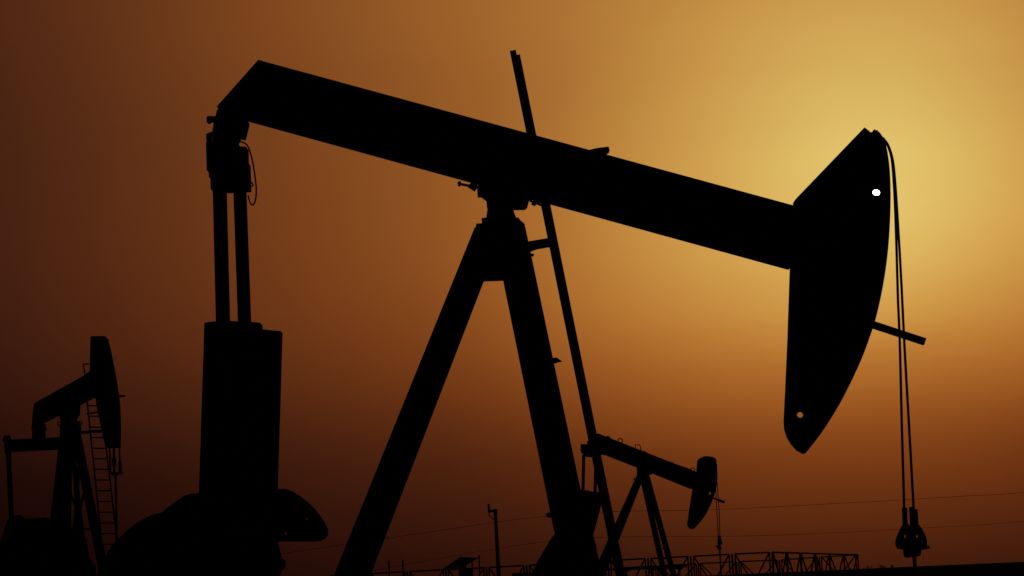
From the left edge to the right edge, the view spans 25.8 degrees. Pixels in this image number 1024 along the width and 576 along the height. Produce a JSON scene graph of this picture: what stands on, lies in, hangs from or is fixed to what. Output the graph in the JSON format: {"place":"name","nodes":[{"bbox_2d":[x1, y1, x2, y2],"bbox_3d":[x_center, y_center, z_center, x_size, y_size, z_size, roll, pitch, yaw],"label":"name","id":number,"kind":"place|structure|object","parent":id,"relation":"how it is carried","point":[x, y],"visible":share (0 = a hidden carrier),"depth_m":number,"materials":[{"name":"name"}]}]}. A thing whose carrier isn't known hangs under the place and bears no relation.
{"place":"outdoors","nodes":[
{"label":"outdoors","id":0,"kind":"place"},
{"bbox_2d":[440,557,477,575],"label":"solar panel","id":1,"kind":"object","parent":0,"point":[461,563],"visible":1,"depth_m":89.34,"materials":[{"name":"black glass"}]},
{"bbox_2d":[0,0,1023,575],"label":"sky","id":2,"kind":"structure","parent":0,"point":[107,229],"materials":[{"name":"orange"}]},
{"bbox_2d":[512,564,686,575],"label":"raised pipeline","id":3,"kind":"object","parent":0,"point":[628,569],"visible":0.39,"depth_m":123.92,"materials":[{"name":"metal"}]},
{"bbox_2d":[281,492,1022,553],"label":"power line","id":4,"kind":"object","parent":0,"point":[672,510],"visible":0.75,"depth_m":208.98,"materials":[{"name":"metal"}]},
{"bbox_2d":[373,521,1023,570],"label":"power line","id":5,"kind":"object","parent":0,"point":[707,536],"visible":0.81,"depth_m":208.65,"materials":[{"name":"metal"}]},
{"bbox_2d":[708,562,1023,575],"bbox_3d":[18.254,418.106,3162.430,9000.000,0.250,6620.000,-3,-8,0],"label":"ground","id":6,"kind":"structure","parent":0,"point":[1003,569],"depth_m":740.95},
{"bbox_2d":[0,336,124,575],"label":"pump jack","id":7,"kind":"object","parent":6,"relation":"on","point":[55,544],"visible":0.98,"depth_m":66.31,"materials":[{"name":"paint"}]},
{"bbox_2d":[487,504,500,575],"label":"lamp pole","id":8,"kind":"object","parent":6,"relation":"on","point":[498,570],"visible":1,"depth_m":87.42,"materials":[{"name":"metal"}]},
{"bbox_2d":[97,50,929,575],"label":"pump jack","id":9,"kind":"object","parent":6,"relation":"on","point":[823,238],"visible":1,"depth_m":32.18,"materials":[{"name":"paint"}]},
{"bbox_2d":[331,552,770,575],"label":"pipe fence","id":10,"kind":"object","parent":6,"relation":"on","point":[603,561],"visible":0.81,"depth_m":98.06,"materials":[{"name":"metal"}]},
{"bbox_2d":[580,433,724,575],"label":"pump jack","id":11,"kind":"object","parent":6,"relation":"on","point":[701,482],"visible":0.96,"depth_m":114.23,"materials":[{"name":"paint"}]},
{"bbox_2d":[627,555,856,575],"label":"pipe fence","id":12,"kind":"object","parent":6,"relation":"on","point":[739,567],"visible":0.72,"depth_m":140.07,"materials":[{"name":"metal"}]},
{"bbox_2d":[771,551,859,575],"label":"pipe fence","id":13,"kind":"object","parent":6,"relation":"on","point":[800,559],"visible":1,"depth_m":112.17,"materials":[{"name":"metal"}]},
{"bbox_2d":[862,565,875,575],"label":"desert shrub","id":14,"kind":"object","parent":6,"relation":"on","point":[868,570],"visible":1,"depth_m":148.61,"materials":[{"name":"black plant"}]},
{"bbox_2d":[876,564,887,575],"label":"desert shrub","id":15,"kind":"object","parent":6,"relation":"on","point":[880,572],"visible":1,"depth_m":148.61,"materials":[{"name":"black plant"}]}
]}

